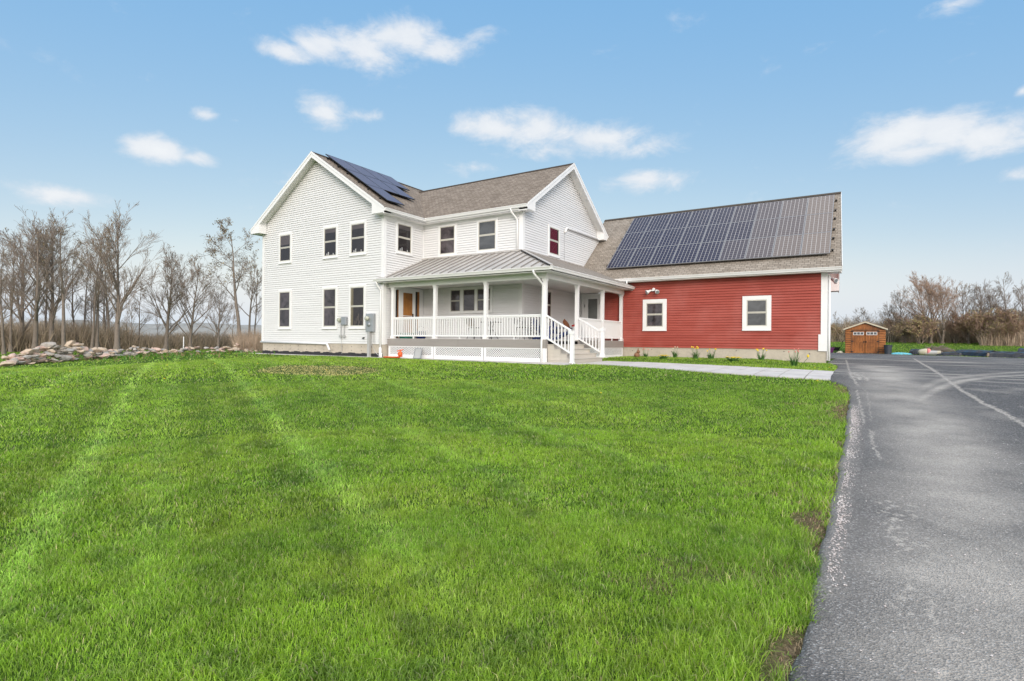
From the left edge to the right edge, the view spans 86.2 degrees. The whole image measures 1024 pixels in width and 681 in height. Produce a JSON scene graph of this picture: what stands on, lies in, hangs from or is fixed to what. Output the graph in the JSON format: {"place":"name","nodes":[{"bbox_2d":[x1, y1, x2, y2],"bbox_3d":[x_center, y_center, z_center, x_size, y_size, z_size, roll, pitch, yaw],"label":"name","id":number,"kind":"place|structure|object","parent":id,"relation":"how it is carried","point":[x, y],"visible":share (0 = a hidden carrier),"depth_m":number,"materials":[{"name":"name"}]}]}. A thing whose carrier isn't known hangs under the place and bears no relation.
{"place":"outdoors","nodes":[
{"label":"outdoors","id":0,"kind":"place"},
{"bbox_2d":[5,320,261,330],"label":"hill","id":1,"kind":"structure","parent":0,"point":[149,325],"depth_m":801.80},
{"bbox_2d":[129,325,261,336],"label":"hill","id":2,"kind":"structure","parent":0,"point":[195,327],"depth_m":475.42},
{"bbox_2d":[255,353,571,364],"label":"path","id":3,"kind":"structure","parent":0,"point":[555,363],"depth_m":20.36,"materials":[{"name":"concrete"}]},
{"bbox_2d":[0,506,830,680],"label":"grass","id":4,"kind":"structure","parent":0,"point":[723,546],"depth_m":2.96,"materials":[{"name":"green"}]},
{"bbox_2d":[0,355,842,389],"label":"grass","id":5,"kind":"structure","parent":0,"point":[114,369],"depth_m":15.64,"materials":[{"name":"green"}]},
{"bbox_2d":[0,342,1023,680],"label":"lawn","id":6,"kind":"structure","parent":0,"point":[784,658],"depth_m":4.75,"materials":[{"name":"plant"}]},
{"bbox_2d":[0,241,28,353],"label":"bare tree","id":7,"kind":"object","parent":6,"relation":"on","point":[3,349],"visible":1,"depth_m":33.53,"materials":[{"name":"grey plant"}]},
{"bbox_2d":[2,249,35,351],"bbox_3d":[-33.714,-2.712,36.964,2.183,7.177,2.866,1,0,-6],"label":"bare tree","id":8,"kind":"object","parent":6,"relation":"on","point":[10,348],"visible":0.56,"depth_m":36.86,"materials":[{"name":"grey plant"}]},
{"bbox_2d":[0,206,79,348],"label":"bare tree","id":9,"kind":"object","parent":6,"relation":"on","point":[37,298],"visible":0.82,"depth_m":36.04,"materials":[{"name":"grey plant"}]},
{"bbox_2d":[0,218,79,347],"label":"bare tree","id":10,"kind":"object","parent":6,"relation":"on","point":[20,316],"visible":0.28,"depth_m":38.87,"materials":[{"name":"grey plant"}]},
{"bbox_2d":[19,213,90,347],"bbox_3d":[-27.957,-3.439,33.912,2.714,8.921,3.562,1,0,5],"label":"bare tree","id":11,"kind":"object","parent":6,"relation":"on","point":[63,299],"visible":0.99,"depth_m":33.64,"materials":[{"name":"grey plant"}]},
{"bbox_2d":[7,208,105,341],"bbox_3d":[-31.959,-4.226,38.022,6.343,10.272,5.171,0,0,27],"label":"bare tree","id":12,"kind":"object","parent":6,"relation":"on","point":[53,310],"visible":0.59,"depth_m":38.00,"materials":[{"name":"grey plant"}]},
{"bbox_2d":[54,249,86,331],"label":"bare tree","id":13,"kind":"object","parent":6,"relation":"on","point":[72,310],"visible":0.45,"depth_m":42.62,"materials":[{"name":"grey plant"}]},
{"bbox_2d":[0,314,149,351],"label":"undergrowth","id":14,"kind":"object","parent":6,"relation":"on","point":[80,335],"visible":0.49,"depth_m":40.12,"materials":[{"name":"plant"}]},
{"bbox_2d":[69,259,104,329],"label":"bare tree","id":15,"kind":"object","parent":6,"relation":"on","point":[85,308],"visible":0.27,"depth_m":43.95,"materials":[{"name":"grey plant"}]},
{"bbox_2d":[72,234,119,348],"bbox_3d":[-28.842,-3.322,38.238,2.860,8.510,2.908,1,0,-16],"label":"bare tree","id":16,"kind":"object","parent":6,"relation":"on","point":[93,327],"visible":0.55,"depth_m":37.97,"materials":[{"name":"grey plant"}]},
{"bbox_2d":[70,227,130,347],"bbox_3d":[-28.896,-3.561,38.365,2.736,8.993,3.591,1,0,3],"label":"bare tree","id":17,"kind":"object","parent":6,"relation":"on","point":[97,283],"visible":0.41,"depth_m":38.26,"materials":[{"name":"grey plant"}]},
{"bbox_2d":[81,229,129,346],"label":"bare tree","id":18,"kind":"object","parent":6,"relation":"on","point":[107,307],"visible":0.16,"depth_m":41.79,"materials":[{"name":"grey plant"}]},
{"bbox_2d":[69,199,173,353],"bbox_3d":[-25.538,-4.106,35.428,6.326,10.246,5.157,0,0,32],"label":"bare tree","id":19,"kind":"object","parent":6,"relation":"on","point":[119,308],"visible":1,"depth_m":35.38,"materials":[{"name":"grey plant"}]},
{"bbox_2d":[130,282,153,346],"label":"bare tree","id":20,"kind":"object","parent":6,"relation":"on","point":[139,311],"visible":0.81,"depth_m":42.85,"materials":[{"name":"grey plant"}]},
{"bbox_2d":[44,350,274,362],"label":"weeds","id":21,"kind":"object","parent":6,"relation":"on","point":[149,355],"visible":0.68,"depth_m":26.97,"materials":[{"name":"plant"}]},
{"bbox_2d":[129,240,212,350],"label":"bare tree","id":22,"kind":"object","parent":6,"relation":"on","point":[167,332],"visible":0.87,"depth_m":40.68,"materials":[{"name":"grey plant"}]},
{"bbox_2d":[132,254,227,350],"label":"bare tree","id":23,"kind":"object","parent":6,"relation":"on","point":[199,270],"visible":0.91,"depth_m":41.05,"materials":[{"name":"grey plant"}]},
{"bbox_2d":[120,330,260,349],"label":"undergrowth","id":24,"kind":"object","parent":6,"relation":"on","point":[202,341],"visible":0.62,"depth_m":44.13,"materials":[{"name":"plant"}]},
{"bbox_2d":[192,284,244,347],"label":"bare tree","id":25,"kind":"object","parent":6,"relation":"on","point":[221,312],"visible":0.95,"depth_m":41.54,"materials":[{"name":"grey plant"}]},
{"bbox_2d":[192,218,259,338],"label":"bare tree","id":26,"kind":"object","parent":6,"relation":"on","point":[214,250],"visible":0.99,"depth_m":41.17,"materials":[{"name":"grey plant"}]},
{"bbox_2d":[224,326,262,352],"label":"dry grass","id":27,"kind":"structure","parent":6,"relation":"on","point":[253,342],"depth_m":35.96,"materials":[{"name":"plant"}]},
{"bbox_2d":[227,255,261,335],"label":"bare tree","id":28,"kind":"object","parent":6,"relation":"on","point":[254,289],"visible":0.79,"depth_m":44.14,"materials":[{"name":"grey plant"}]},
{"bbox_2d":[244,261,261,334],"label":"bare tree","id":29,"kind":"object","parent":6,"relation":"on","point":[256,313],"visible":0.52,"depth_m":46.19,"materials":[{"name":"grey plant"}]},
{"bbox_2d":[0,425,847,564],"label":"grass","id":30,"kind":"structure","parent":6,"relation":"on","point":[783,462],"depth_m":5.32,"materials":[{"name":"green"}]},
{"bbox_2d":[0,379,850,452],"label":"grass","id":31,"kind":"structure","parent":6,"relation":"on","point":[180,388],"depth_m":9.43,"materials":[{"name":"green"}]},
{"bbox_2d":[250,151,634,363],"bbox_3d":[-1.751,-3.614,29.031,17.735,9.970,14.798,0,0,33],"label":"farmhouse","id":32,"kind":"object","parent":6,"relation":"on","point":[441,265],"visible":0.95,"depth_m":24.11,"materials":[{"name":"wood"}]},
{"bbox_2d":[278,232,291,263],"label":"window","id":33,"kind":"structure","parent":32,"relation":"in","point":[285,239],"depth_m":26.69,"materials":[{"name":"glass"}]},
{"bbox_2d":[278,289,291,328],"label":"window","id":34,"kind":"structure","parent":32,"relation":"in","point":[284,296],"depth_m":26.69,"materials":[{"name":"white paint"}]},
{"bbox_2d":[322,225,337,258],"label":"window","id":35,"kind":"structure","parent":32,"relation":"in","point":[330,233],"depth_m":24.92,"materials":[{"name":"white paint"}]},
{"bbox_2d":[322,286,337,328],"bbox_3d":[-8.309,-1.481,24.896,1.040,1.929,0.075,0,0,33],"label":"window","id":36,"kind":"structure","parent":32,"relation":"in","point":[329,295],"depth_m":24.90,"materials":[{"name":"white paint"}]},
{"bbox_2d":[325,154,361,173],"bbox_3d":[-7.907,-8.264,25.616,1.367,0.928,1.145,0,0,33],"label":"solar panel","id":37,"kind":"object","parent":32,"relation":"attached to","point":[343,163],"visible":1,"depth_m":25.57,"materials":[{"name":"blue glass"}]},
{"bbox_2d":[348,284,365,328],"bbox_3d":[-6.779,-1.469,23.919,1.070,1.929,0.075,0,0,33],"label":"window","id":38,"kind":"structure","parent":32,"relation":"in","point":[357,293],"depth_m":23.93,"materials":[{"name":"white paint"}]},
{"bbox_2d":[349,220,366,255],"bbox_3d":[-6.750,-4.465,23.926,1.070,1.489,0.075,0,0,33],"label":"window","id":39,"kind":"structure","parent":32,"relation":"in","point":[357,230],"depth_m":23.93,"materials":[{"name":"glass"}]},
{"bbox_2d":[345,168,381,188],"bbox_3d":[-6.776,-7.356,24.886,1.367,0.928,1.145,0,0,33],"label":"solar panel","id":40,"kind":"object","parent":32,"relation":"attached to","point":[362,178],"visible":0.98,"depth_m":24.83,"materials":[{"name":"blue glass"}]},
{"bbox_2d":[364,314,377,356],"bbox_3d":[-5.935,-0.188,23.236,0.826,1.910,0.280,0,0,33],"label":"electric meter","id":41,"kind":"object","parent":32,"relation":"attached to","point":[370,322],"visible":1,"depth_m":23.33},
{"bbox_2d":[364,175,398,194],"bbox_3d":[-6.178,-7.348,25.821,1.367,0.928,1.050,0,0,33],"label":"solar panel","id":42,"kind":"object","parent":32,"relation":"attached to","point":[382,185],"visible":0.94,"depth_m":25.77,"materials":[{"name":"blue glass"}]},
{"bbox_2d":[365,184,404,205],"bbox_3d":[-5.644,-6.446,24.156,1.367,0.928,1.145,0,0,33],"label":"solar panel","id":43,"kind":"object","parent":32,"relation":"attached to","point":[384,194],"visible":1,"depth_m":24.08,"materials":[{"name":"blue glass"}]},
{"bbox_2d":[395,221,412,255],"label":"window","id":44,"kind":"structure","parent":32,"relation":"in","point":[404,231],"depth_m":24.12,"materials":[{"name":"white paint"}]},
{"bbox_2d":[395,288,422,338],"bbox_3d":[-4.603,-1.207,24.340,0.090,2.240,1.860,0,0,33],"label":"door","id":45,"kind":"structure","parent":32,"relation":"in","point":[409,302],"depth_m":24.41,"materials":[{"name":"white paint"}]},
{"bbox_2d":[438,223,456,256],"bbox_3d":[-2.889,-4.466,24.380,1.050,1.447,0.075,0,0,33],"label":"window","id":46,"kind":"structure","parent":32,"relation":"in","point":[447,233],"depth_m":24.38,"materials":[{"name":"glass"}]},
{"bbox_2d":[448,286,492,313],"bbox_3d":[-1.819,-1.747,23.685,2.340,1.150,0.055,0,0,33],"label":"window","id":47,"kind":"structure","parent":32,"relation":"in","point":[462,300],"depth_m":23.73,"materials":[{"name":"glass"}]},
{"bbox_2d":[476,217,497,252],"bbox_3d":[-1.065,-4.451,23.215,1.100,1.447,0.075,0,0,33],"label":"window","id":48,"kind":"structure","parent":32,"relation":"in","point":[487,229],"depth_m":23.21,"materials":[{"name":"white paint"}]},
{"bbox_2d":[548,224,560,258],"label":"window","id":49,"kind":"structure","parent":32,"relation":"in","point":[553,231],"depth_m":24.51,"materials":[{"name":"glass"}]},
{"bbox_2d":[582,293,600,339],"bbox_3d":[3.821,-1.132,26.338,1.020,2.260,0.105,0,0,33],"label":"door","id":50,"kind":"structure","parent":32,"relation":"in","point":[590,302],"depth_m":26.36,"materials":[{"name":"white paint"}]},
{"bbox_2d":[0,341,1023,367],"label":"grass","id":51,"kind":"structure","parent":6,"relation":"on","point":[107,362],"depth_m":25.47,"materials":[{"name":"green"}]},
{"bbox_2d":[584,192,842,362],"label":"garage","id":52,"kind":"structure","parent":6,"relation":"on","point":[778,308],"depth_m":23.10,"materials":[{"name":"wood"}]},
{"bbox_2d":[606,249,635,268],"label":"solar panel","id":53,"kind":"object","parent":52,"relation":"attached to","point":[621,259],"visible":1,"depth_m":26.22,"materials":[{"name":"glass"}]},
{"bbox_2d":[617,232,644,249],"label":"solar panel","id":54,"kind":"object","parent":52,"relation":"attached to","point":[630,241],"visible":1,"depth_m":27.29,"materials":[{"name":"glass"}]},
{"bbox_2d":[626,216,652,233],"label":"solar panel","id":55,"kind":"object","parent":52,"relation":"attached to","point":[641,224],"visible":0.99,"depth_m":28.34,"materials":[{"name":"glass"}]},
{"bbox_2d":[627,247,656,266],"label":"solar panel","id":56,"kind":"object","parent":52,"relation":"attached to","point":[641,257],"visible":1,"depth_m":25.67,"materials":[{"name":"glass"}]},
{"bbox_2d":[636,230,664,248],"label":"solar panel","id":57,"kind":"object","parent":52,"relation":"attached to","point":[650,239],"visible":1,"depth_m":26.74,"materials":[{"name":"glass"}]},
{"bbox_2d":[642,299,666,330],"bbox_3d":[6.434,-1.145,24.688,1.111,1.431,0.075,0,0,33],"label":"window","id":58,"kind":"structure","parent":52,"relation":"in","point":[654,310],"depth_m":24.67,"materials":[{"name":"white paint"}]},
{"bbox_2d":[645,214,671,231],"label":"solar panel","id":59,"kind":"object","parent":52,"relation":"attached to","point":[658,222],"visible":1,"depth_m":27.79,"materials":[{"name":"glass"}]},
{"bbox_2d":[648,245,677,265],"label":"solar panel","id":60,"kind":"object","parent":52,"relation":"attached to","point":[663,255],"visible":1,"depth_m":25.11,"materials":[{"name":"glass"}]},
{"bbox_2d":[657,227,685,246],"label":"solar panel","id":61,"kind":"object","parent":52,"relation":"attached to","point":[669,237],"visible":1,"depth_m":26.19,"materials":[{"name":"glass"}]},
{"bbox_2d":[665,211,692,229],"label":"solar panel","id":62,"kind":"object","parent":52,"relation":"attached to","point":[678,220],"visible":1,"depth_m":27.24,"materials":[{"name":"glass"}]},
{"bbox_2d":[671,243,700,263],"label":"solar panel","id":63,"kind":"object","parent":52,"relation":"attached to","point":[685,253],"visible":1,"depth_m":24.56,"materials":[{"name":"glass"}]},
{"bbox_2d":[679,225,707,244],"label":"solar panel","id":64,"kind":"object","parent":52,"relation":"attached to","point":[693,235],"visible":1,"depth_m":25.64,"materials":[{"name":"glass"}]},
{"bbox_2d":[687,209,713,226],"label":"solar panel","id":65,"kind":"object","parent":52,"relation":"attached to","point":[701,218],"visible":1,"depth_m":26.69,"materials":[{"name":"glass"}]},
{"bbox_2d":[694,241,724,262],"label":"solar panel","id":66,"kind":"object","parent":52,"relation":"attached to","point":[709,251],"visible":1,"depth_m":24.01,"materials":[{"name":"glass"}]},
{"bbox_2d":[702,223,730,242],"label":"solar panel","id":67,"kind":"object","parent":52,"relation":"attached to","point":[716,232],"visible":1,"depth_m":25.08,"materials":[{"name":"glass"}]},
{"bbox_2d":[708,206,735,224],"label":"solar panel","id":68,"kind":"object","parent":52,"relation":"attached to","point":[722,215],"visible":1,"depth_m":26.13,"materials":[{"name":"glass"}]},
{"bbox_2d":[719,239,749,260],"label":"solar panel","id":69,"kind":"object","parent":52,"relation":"attached to","point":[734,249],"visible":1,"depth_m":23.46,"materials":[{"name":"glass"}]},
{"bbox_2d":[725,220,754,240],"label":"solar panel","id":70,"kind":"object","parent":52,"relation":"attached to","point":[739,230],"visible":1,"depth_m":24.53,"materials":[{"name":"glass"}]},
{"bbox_2d":[731,204,758,222],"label":"solar panel","id":71,"kind":"object","parent":52,"relation":"attached to","point":[742,213],"visible":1,"depth_m":25.58,"materials":[{"name":"glass"}]},
{"bbox_2d":[742,295,770,330],"bbox_3d":[10.019,-1.116,22.399,1.113,1.431,0.075,0,0,33],"label":"window","id":72,"kind":"structure","parent":52,"relation":"in","point":[756,310],"depth_m":22.41,"materials":[{"name":"white paint"}]},
{"bbox_2d":[745,236,775,258],"bbox_3d":[10.429,-3.891,22.956,1.012,1.062,1.264,0,0,33],"label":"solar panel","id":73,"kind":"object","parent":52,"relation":"attached to","point":[758,248],"visible":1,"depth_m":22.91,"materials":[{"name":"glass"}]},
{"bbox_2d":[750,218,779,238],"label":"solar panel","id":74,"kind":"object","parent":52,"relation":"attached to","point":[765,228],"visible":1,"depth_m":23.98,"materials":[{"name":"glass"}]},
{"bbox_2d":[755,201,782,219],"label":"solar panel","id":75,"kind":"object","parent":52,"relation":"attached to","point":[770,210],"visible":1,"depth_m":25.03,"materials":[{"name":"glass"}]},
{"bbox_2d":[772,234,802,257],"bbox_3d":[11.292,-3.884,22.405,1.012,1.062,1.264,0,0,33],"label":"solar panel","id":76,"kind":"object","parent":52,"relation":"attached to","point":[787,245],"visible":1,"depth_m":22.36,"materials":[{"name":"glass"}]},
{"bbox_2d":[776,215,805,235],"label":"solar panel","id":77,"kind":"object","parent":52,"relation":"attached to","point":[793,225],"visible":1,"depth_m":23.43,"materials":[{"name":"glass"}]},
{"bbox_2d":[780,198,807,217],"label":"solar panel","id":78,"kind":"object","parent":52,"relation":"attached to","point":[794,207],"visible":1,"depth_m":24.48,"materials":[{"name":"glass"}]},
{"bbox_2d":[800,232,833,255],"bbox_3d":[12.199,-3.876,21.826,1.117,1.062,1.264,0,0,33],"label":"solar panel","id":79,"kind":"object","parent":52,"relation":"attached to","point":[815,243],"visible":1,"depth_m":21.80,"materials":[{"name":"glass"}]},
{"bbox_2d":[803,212,835,233],"bbox_3d":[12.878,-4.903,22.876,1.117,1.062,1.264,0,0,33],"label":"solar panel","id":80,"kind":"object","parent":52,"relation":"attached to","point":[818,223],"visible":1,"depth_m":22.88,"materials":[{"name":"glass"}]},
{"bbox_2d":[806,195,836,214],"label":"solar panel","id":81,"kind":"object","parent":52,"relation":"attached to","point":[820,204],"visible":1,"depth_m":23.93,"materials":[{"name":"glass"}]},
{"bbox_2d":[597,386,848,680],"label":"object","id":82,"kind":"object","parent":6,"relation":"on","point":[809,514],"visible":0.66,"depth_m":3.47,"materials":[{"name":"brown plant"}]},
{"bbox_2d":[843,321,887,353],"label":"shed","id":83,"kind":"structure","parent":6,"relation":"on","point":[865,337],"depth_m":41.35,"materials":[{"name":"brown wood"}]},
{"bbox_2d":[851,331,864,352],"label":"door","id":84,"kind":"structure","parent":83,"relation":"in","point":[858,337],"depth_m":41.57,"materials":[{"name":"brown wood"}]},
{"bbox_2d":[865,331,878,352],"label":"door","id":85,"kind":"structure","parent":83,"relation":"in","point":[869,347],"depth_m":41.13,"materials":[{"name":"brown wood"}]},
{"bbox_2d":[879,288,916,339],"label":"bare tree","id":86,"kind":"object","parent":6,"relation":"on","point":[899,306],"visible":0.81,"depth_m":56.50,"materials":[{"name":"brown plant"}]},
{"bbox_2d":[884,320,917,342],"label":"shrub","id":87,"kind":"object","parent":6,"relation":"on","point":[897,331],"visible":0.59,"depth_m":52.81,"materials":[{"name":"brown plant"}]},
{"bbox_2d":[890,272,950,342],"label":"bare tree","id":88,"kind":"object","parent":6,"relation":"on","point":[928,285],"visible":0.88,"depth_m":51.41,"materials":[{"name":"brown plant"}]},
{"bbox_2d":[899,313,945,343],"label":"shrub","id":89,"kind":"object","parent":6,"relation":"on","point":[921,324],"visible":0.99,"depth_m":51.04,"materials":[{"name":"brown plant"}]},
{"bbox_2d":[830,308,1023,342],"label":"undergrowth","id":90,"kind":"object","parent":6,"relation":"on","point":[935,338],"visible":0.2,"depth_m":54.58,"materials":[{"name":"plant"}]},
{"bbox_2d":[901,275,963,342],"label":"bare tree","id":91,"kind":"object","parent":6,"relation":"on","point":[931,291],"visible":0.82,"depth_m":50.68,"materials":[{"name":"brown plant"}]},
{"bbox_2d":[940,310,967,342],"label":"shrub","id":92,"kind":"object","parent":6,"relation":"on","point":[954,331],"visible":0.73,"depth_m":50.89,"materials":[{"name":"brown plant"}]},
{"bbox_2d":[951,309,977,343],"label":"shrub","id":93,"kind":"object","parent":6,"relation":"on","point":[966,329],"visible":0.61,"depth_m":50.16,"materials":[{"name":"brown plant"}]},
{"bbox_2d":[953,310,992,340],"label":"shrub","id":94,"kind":"object","parent":6,"relation":"on","point":[978,320],"visible":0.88,"depth_m":49.08,"materials":[{"name":"brown plant"}]},
{"bbox_2d":[941,283,1004,331],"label":"bare tree","id":95,"kind":"object","parent":6,"relation":"on","point":[966,296],"visible":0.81,"depth_m":53.30,"materials":[{"name":"brown plant"}]},
{"bbox_2d":[955,349,995,356],"bbox_3d":[31.746,0.849,37.335,1.323,0.461,2.436,1,0,-7],"label":"lumber stack","id":96,"kind":"object","parent":6,"relation":"on","point":[971,352],"visible":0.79,"depth_m":36.98,"materials":[{"name":"plastic"}]},
{"bbox_2d":[951,279,1007,319],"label":"bare tree","id":97,"kind":"object","parent":6,"relation":"on","point":[986,299],"visible":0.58,"depth_m":52.55,"materials":[{"name":"grey plant"}]},
{"bbox_2d":[973,285,1019,315],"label":"bare tree","id":98,"kind":"object","parent":6,"relation":"on","point":[988,296],"visible":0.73,"depth_m":51.11,"materials":[{"name":"grey plant"}]},
{"bbox_2d":[973,329,1023,345],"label":"dry grass","id":99,"kind":"structure","parent":6,"relation":"on","point":[1007,341],"depth_m":46.47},
{"bbox_2d":[981,319,1020,343],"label":"shrub","id":100,"kind":"object","parent":6,"relation":"on","point":[995,330],"visible":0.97,"depth_m":46.81,"materials":[{"name":"brown plant"}]},
{"bbox_2d":[989,310,1019,336],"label":"shrub","id":101,"kind":"object","parent":6,"relation":"on","point":[1009,318],"visible":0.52,"depth_m":47.07,"materials":[{"name":"brown plant"}]},
{"bbox_2d":[987,308,1023,343],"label":"shrub","id":102,"kind":"object","parent":6,"relation":"on","point":[1019,326],"visible":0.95,"depth_m":46.28,"materials":[{"name":"brown plant"}]},
{"bbox_2d":[989,351,1023,357],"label":"lumber stack","id":103,"kind":"object","parent":6,"relation":"on","point":[1007,354],"visible":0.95,"depth_m":34.55,"materials":[{"name":"grey wood"}]},
{"bbox_2d":[992,271,1022,311],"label":"bare tree","id":104,"kind":"object","parent":6,"relation":"on","point":[999,290],"visible":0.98,"depth_m":49.93,"materials":[{"name":"grey plant"}]},
{"bbox_2d":[995,281,1023,329],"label":"bare tree","id":105,"kind":"object","parent":6,"relation":"on","point":[1020,299],"visible":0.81,"depth_m":49.46,"materials":[{"name":"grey plant"}]},
{"bbox_2d":[0,0,1023,325],"label":"sky","id":106,"kind":"structure","parent":0,"point":[196,113],"materials":[{"name":"blue"}]},
{"bbox_2d":[577,361,833,380],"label":"walkway","id":107,"kind":"structure","parent":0,"point":[784,372],"depth_m":15.93,"materials":[{"name":"concrete"}]},
{"bbox_2d":[788,353,1023,680],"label":"driveway","id":108,"kind":"structure","parent":0,"point":[965,406],"depth_m":3.96,"materials":[{"name":"asphalt"}]},
{"bbox_2d":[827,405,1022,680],"bbox_3d":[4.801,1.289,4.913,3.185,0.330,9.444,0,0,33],"label":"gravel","id":109,"kind":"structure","parent":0,"point":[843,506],"depth_m":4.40,"materials":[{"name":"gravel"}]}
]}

